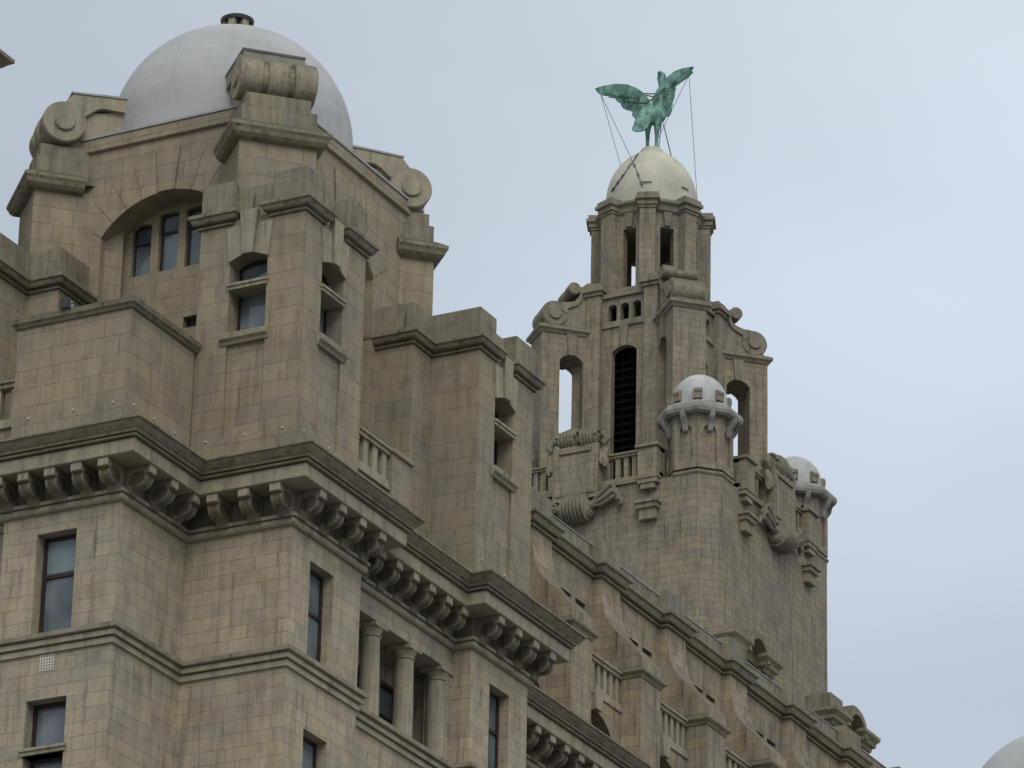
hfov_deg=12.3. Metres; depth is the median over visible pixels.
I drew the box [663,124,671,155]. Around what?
guy wire
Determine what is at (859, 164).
sky
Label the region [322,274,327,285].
window
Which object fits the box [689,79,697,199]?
guy wire
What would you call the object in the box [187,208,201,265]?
window
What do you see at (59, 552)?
window
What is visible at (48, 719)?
window
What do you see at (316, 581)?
window
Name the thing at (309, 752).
window
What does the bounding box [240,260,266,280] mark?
window
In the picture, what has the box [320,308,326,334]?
window
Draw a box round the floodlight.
[59,297,74,309]
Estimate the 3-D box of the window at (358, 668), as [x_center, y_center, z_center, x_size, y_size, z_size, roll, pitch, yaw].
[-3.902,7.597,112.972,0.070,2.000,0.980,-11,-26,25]
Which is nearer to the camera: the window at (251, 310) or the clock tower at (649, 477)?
the window at (251, 310)
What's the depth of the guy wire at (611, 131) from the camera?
199.16 m
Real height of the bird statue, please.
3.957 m
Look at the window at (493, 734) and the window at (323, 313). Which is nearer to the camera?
the window at (323, 313)
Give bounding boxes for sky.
[0,0,1023,767]
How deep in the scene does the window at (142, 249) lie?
117.66 m
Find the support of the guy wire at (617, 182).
attached to the clock tower at (649, 477)
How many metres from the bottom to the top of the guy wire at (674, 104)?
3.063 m
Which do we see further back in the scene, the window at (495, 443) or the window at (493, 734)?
the window at (495, 443)
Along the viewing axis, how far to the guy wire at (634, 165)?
196.27 m
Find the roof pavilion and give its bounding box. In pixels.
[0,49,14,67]
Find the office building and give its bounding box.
[0,233,900,767]
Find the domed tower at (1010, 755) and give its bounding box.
[982,736,1023,767]
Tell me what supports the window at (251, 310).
in the corner tower at (239, 206)
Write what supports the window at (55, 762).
in the office building
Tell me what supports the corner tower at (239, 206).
on the office building
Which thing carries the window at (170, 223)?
in the corner tower at (239, 206)
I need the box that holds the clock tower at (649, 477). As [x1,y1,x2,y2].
[526,146,880,753]
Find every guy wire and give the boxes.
[601,95,642,186]
[601,97,620,164]
[611,153,638,191]
[654,75,688,145]
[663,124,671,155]
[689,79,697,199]
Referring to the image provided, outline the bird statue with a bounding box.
[595,67,693,146]
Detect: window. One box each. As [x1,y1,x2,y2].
[30,756,62,767]
[31,701,65,746]
[39,534,75,632]
[133,226,151,276]
[160,213,178,270]
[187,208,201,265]
[237,294,265,330]
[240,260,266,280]
[302,736,316,767]
[307,569,322,662]
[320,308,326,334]
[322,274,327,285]
[357,668,358,686]
[379,683,392,724]
[488,692,498,767]
[494,441,497,464]
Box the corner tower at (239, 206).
[6,13,448,470]
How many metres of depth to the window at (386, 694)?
114.71 m
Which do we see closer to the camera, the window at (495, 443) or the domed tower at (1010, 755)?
the window at (495, 443)
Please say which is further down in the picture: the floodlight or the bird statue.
the floodlight
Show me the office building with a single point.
(432, 581)

